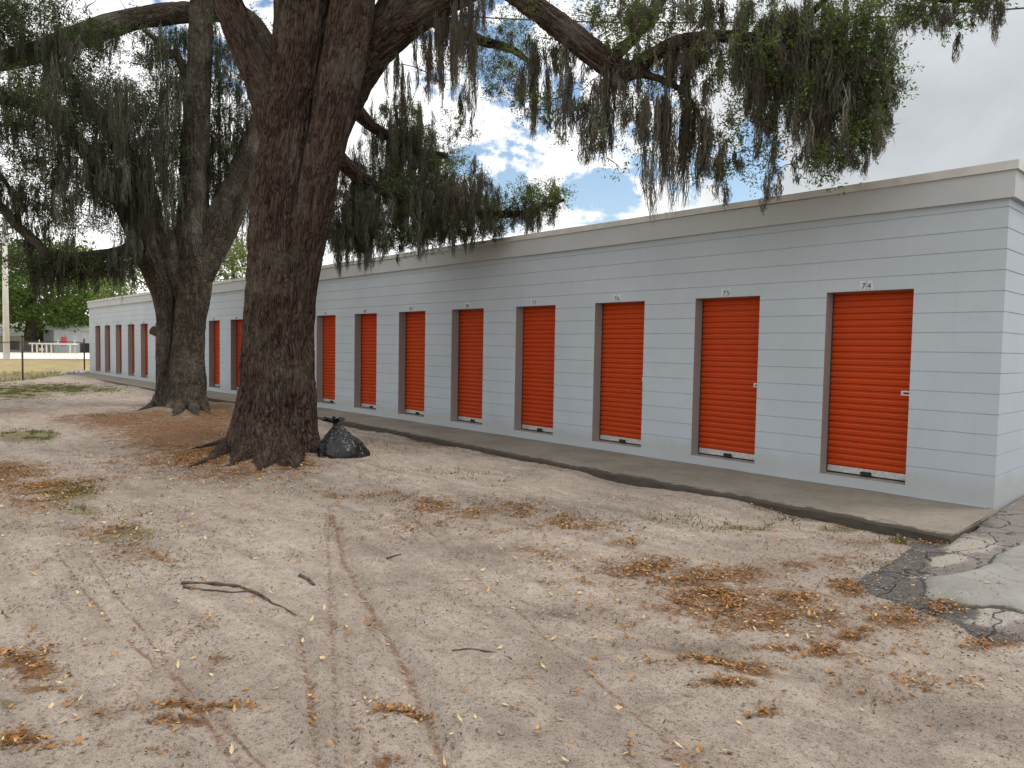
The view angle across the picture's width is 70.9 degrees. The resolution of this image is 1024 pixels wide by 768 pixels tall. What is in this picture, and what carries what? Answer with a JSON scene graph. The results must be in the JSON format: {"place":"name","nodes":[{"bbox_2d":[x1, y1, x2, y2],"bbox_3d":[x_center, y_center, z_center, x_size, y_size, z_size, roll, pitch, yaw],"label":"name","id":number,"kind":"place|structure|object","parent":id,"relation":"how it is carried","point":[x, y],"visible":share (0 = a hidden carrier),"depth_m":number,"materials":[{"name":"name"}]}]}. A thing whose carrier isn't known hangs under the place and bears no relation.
{"place":"outdoors","nodes":[
{"label":"outdoors","id":0,"kind":"place"},
{"bbox_2d":[0,370,86,381],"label":"verge grass","id":1,"kind":"structure","parent":0,"point":[42,374],"depth_m":30.44,"materials":[{"name":"green plant"}]},
{"bbox_2d":[0,352,89,358],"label":"road","id":2,"kind":"structure","parent":0,"point":[53,356],"depth_m":70.25,"materials":[{"name":"grey asphalt"}]},
{"bbox_2d":[0,381,912,746],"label":"grass","id":3,"kind":"structure","parent":0,"point":[46,389],"depth_m":11.84,"materials":[{"name":"plant"}]},
{"bbox_2d":[0,348,1023,767],"bbox_3d":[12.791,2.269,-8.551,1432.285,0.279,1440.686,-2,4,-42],"label":"ground","id":4,"kind":"structure","parent":0,"point":[358,662],"depth_m":4.14,"materials":[{"name":"beige sand"}]},
{"bbox_2d":[0,225,11,358],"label":"utility pole","id":5,"kind":"object","parent":4,"relation":"on","point":[5,304],"visible":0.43,"depth_m":56.73,"materials":[{"name":"concrete"}]},
{"bbox_2d":[0,321,24,350],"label":"white house","id":6,"kind":"structure","parent":4,"relation":"on","point":[15,337],"depth_m":102.09,"materials":[{"name":"paint"}]},
{"bbox_2d":[10,341,19,349],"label":"window","id":7,"kind":"structure","parent":6,"relation":"in","point":[12,345],"depth_m":101.92,"materials":[{"name":"black glass"}]},
{"bbox_2d":[0,338,84,381],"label":"wire fence","id":8,"kind":"object","parent":4,"relation":"on","point":[22,355],"visible":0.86,"depth_m":28.98,"materials":[{"name":"grey metal"}]},
{"bbox_2d":[14,311,88,347],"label":"woods","id":9,"kind":"object","parent":4,"relation":"on","point":[40,335],"visible":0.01,"depth_m":144.04,"materials":[{"name":"green plant"}]},
{"bbox_2d":[29,340,77,352],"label":"loading deck","id":10,"kind":"structure","parent":4,"relation":"on","point":[55,344],"depth_m":89.71,"materials":[{"name":"white paint"}]},
{"bbox_2d":[41,325,88,351],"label":"grey shed","id":11,"kind":"structure","parent":4,"relation":"on","point":[56,333],"depth_m":96.53,"materials":[{"name":"concrete"}]},
{"bbox_2d":[80,343,88,351],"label":"door","id":12,"kind":"structure","parent":11,"relation":"in","point":[86,344],"depth_m":97.35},
{"bbox_2d":[0,225,137,351],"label":"shade tree","id":13,"kind":"object","parent":4,"relation":"on","point":[22,299],"visible":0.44,"depth_m":94.51,"materials":[{"name":"green plant"}]},
{"bbox_2d":[71,370,81,373],"bbox_3d":[-20.004,-0.487,32.882,0.617,0.306,0.549,-2,4,-42],"label":"concrete lump","id":14,"kind":"object","parent":4,"relation":"on","point":[76,371],"visible":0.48,"depth_m":32.77,"materials":[{"name":"grey concrete"}]},
{"bbox_2d":[92,257,147,299],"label":"roadside tree","id":15,"kind":"object","parent":4,"relation":"on","point":[105,293],"visible":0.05,"depth_m":57.07,"materials":[{"name":"green plant"}]},
{"bbox_2d":[0,0,278,415],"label":"oak tree","id":16,"kind":"object","parent":4,"relation":"on","point":[177,259],"visible":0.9,"depth_m":16.35,"materials":[{"name":"grey plant"}]},
{"bbox_2d":[214,229,246,281],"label":"roadside tree","id":17,"kind":"object","parent":4,"relation":"on","point":[236,253],"visible":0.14,"depth_m":48.90,"materials":[{"name":"green plant"}]},
{"bbox_2d":[298,574,314,585],"bbox_3d":[-1.393,1.335,4.898,0.033,0.033,0.250,-1,4,-39],"label":"bark piece","id":18,"kind":"object","parent":4,"relation":"on","point":[310,581],"visible":1,"depth_m":4.89,"materials":[{"name":"brown wood"}]},
{"bbox_2d":[317,416,369,458],"bbox_3d":[-2.429,0.768,10.325,0.720,0.590,0.676,-2,4,-42],"label":"rubbish bag","id":19,"kind":"object","parent":4,"relation":"on","point":[338,441],"visible":0.88,"depth_m":10.15,"materials":[{"name":"black plastic"}]},
{"bbox_2d":[452,648,511,658],"bbox_3d":[-0.151,1.404,3.767,0.324,0.023,0.080,2,3,12],"label":"fallen branch","id":20,"kind":"object","parent":4,"relation":"on","point":[473,649],"visible":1,"depth_m":3.78,"materials":[{"name":"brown wood"}]},
{"bbox_2d":[0,382,1021,767],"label":"ground debris","id":21,"kind":"object","parent":4,"relation":"on","point":[372,562],"visible":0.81,"depth_m":5.67,"materials":[{"name":"brown plant"}]},
{"bbox_2d":[0,385,1023,767],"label":"leaf litter","id":22,"kind":"object","parent":4,"relation":"on","point":[562,523],"visible":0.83,"depth_m":4.79,"materials":[{"name":"brown plant"}]},
{"bbox_2d":[0,431,1023,767],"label":"fallen leaves","id":23,"kind":"object","parent":4,"relation":"on","point":[78,739],"depth_m":4.60,"materials":[{"name":"plant"}]},
{"bbox_2d":[59,372,998,543],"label":"concrete walkway","id":24,"kind":"structure","parent":4,"relation":"on","point":[883,513],"depth_m":8.33,"materials":[{"name":"grey concrete"}]},
{"bbox_2d":[188,0,1018,470],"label":"oak tree","id":25,"kind":"object","parent":4,"relation":"on","point":[314,80],"visible":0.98,"depth_m":10.31,"materials":[{"name":"green plant"}]},
{"bbox_2d":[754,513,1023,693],"bbox_3d":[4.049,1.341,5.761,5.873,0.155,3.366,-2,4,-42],"label":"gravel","id":26,"kind":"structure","parent":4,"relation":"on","point":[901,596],"depth_m":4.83,"materials":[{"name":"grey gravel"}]},
{"bbox_2d":[859,497,1023,641],"bbox_3d":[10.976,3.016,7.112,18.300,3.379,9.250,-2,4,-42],"label":"asphalt apron","id":27,"kind":"object","parent":4,"relation":"on","point":[992,529],"visible":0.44,"depth_m":5.32,"materials":[{"name":"grey asphalt"}]},
{"bbox_2d":[922,542,1023,613],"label":"concrete repair","id":28,"kind":"structure","parent":27,"relation":"on","point":[994,571],"depth_m":4.80,"materials":[{"name":"grey concrete"}]},
{"bbox_2d":[0,0,1023,318],"label":"sky","id":29,"kind":"structure","parent":0,"point":[967,112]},
{"bbox_2d":[87,159,1023,510],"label":"storage building","id":30,"kind":"structure","parent":0,"point":[867,335],"depth_m":9.37,"materials":[{"name":"paint"}]},
{"bbox_2d":[99,326,100,370],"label":"door","id":31,"kind":"structure","parent":30,"relation":"in","point":[99,326],"depth_m":33.53,"materials":[{"name":"orange paint"}]},
{"bbox_2d":[109,326,109,371],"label":"door","id":32,"kind":"structure","parent":30,"relation":"in","point":[109,326],"depth_m":32.31,"materials":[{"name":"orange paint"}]},
{"bbox_2d":[120,325,121,373],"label":"door","id":33,"kind":"structure","parent":30,"relation":"in","point":[120,325],"depth_m":30.92,"materials":[{"name":"orange paint"}]},
{"bbox_2d":[132,324,134,375],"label":"door","id":34,"kind":"structure","parent":30,"relation":"in","point":[133,346],"depth_m":29.53,"materials":[{"name":"orange paint"}]},
{"bbox_2d":[145,324,147,376],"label":"door","id":35,"kind":"structure","parent":30,"relation":"in","point":[146,325],"depth_m":28.22,"materials":[{"name":"orange paint"}]},
{"bbox_2d":[214,321,219,386],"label":"door","id":36,"kind":"structure","parent":30,"relation":"in","point":[216,323],"depth_m":22.75,"materials":[{"name":"orange paint"}]},
{"bbox_2d":[236,320,242,389],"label":"door","id":37,"kind":"structure","parent":30,"relation":"in","point":[238,322],"depth_m":21.50,"materials":[{"name":"orange paint"}]},
{"bbox_2d":[323,316,335,402],"bbox_3d":[-4.307,-0.597,17.253,0.055,2.112,0.925,-2,4,-42],"label":"door","id":38,"kind":"structure","parent":30,"relation":"in","point":[329,322],"depth_m":17.38,"materials":[{"name":"orange paint"}]},
{"bbox_2d":[361,314,376,408],"bbox_3d":[-3.097,-0.510,15.930,0.055,2.112,0.925,-2,4,-42],"label":"door","id":39,"kind":"structure","parent":30,"relation":"in","point":[368,321],"depth_m":16.04,"materials":[{"name":"orange paint"}]},
{"bbox_2d":[405,312,424,415],"bbox_3d":[-1.898,-0.424,14.621,0.055,2.112,0.925,-2,4,-42],"label":"door","id":40,"kind":"structure","parent":30,"relation":"in","point":[415,321],"depth_m":14.72,"materials":[{"name":"orange paint"}]},
{"bbox_2d":[457,309,483,423],"bbox_3d":[-0.702,-0.338,13.314,0.055,2.112,0.925,-2,4,-42],"label":"door","id":41,"kind":"structure","parent":30,"relation":"in","point":[471,322],"depth_m":13.39,"materials":[{"name":"orange paint"}]},
{"bbox_2d":[521,306,554,432],"bbox_3d":[0.496,-0.253,12.004,0.055,2.112,0.925,-2,4,-42],"label":"door","id":42,"kind":"structure","parent":30,"relation":"in","point":[538,322],"depth_m":12.07,"materials":[{"name":"orange paint"}]},
{"bbox_2d":[599,302,644,445],"bbox_3d":[1.683,-0.168,10.708,0.055,2.112,0.925,-2,4,-42],"label":"door","id":43,"kind":"structure","parent":30,"relation":"in","point":[622,345],"depth_m":10.75,"materials":[{"name":"orange paint"}]},
{"bbox_2d":[698,297,759,460],"bbox_3d":[2.870,-0.082,9.410,0.055,2.112,0.925,-2,4,-42],"label":"door","id":44,"kind":"structure","parent":30,"relation":"in","point":[730,326],"depth_m":9.44,"materials":[{"name":"orange paint"}]},
{"bbox_2d":[826,290,913,481],"bbox_3d":[4.052,0.002,8.118,0.055,2.112,0.925,-2,4,-42],"label":"door","id":45,"kind":"structure","parent":30,"relation":"in","point":[871,337],"depth_m":8.13,"materials":[{"name":"orange paint"}]},
{"bbox_2d":[450,7,1023,23],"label":"overhead cable","id":46,"kind":"object","parent":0,"point":[749,22],"visible":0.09,"depth_m":12.29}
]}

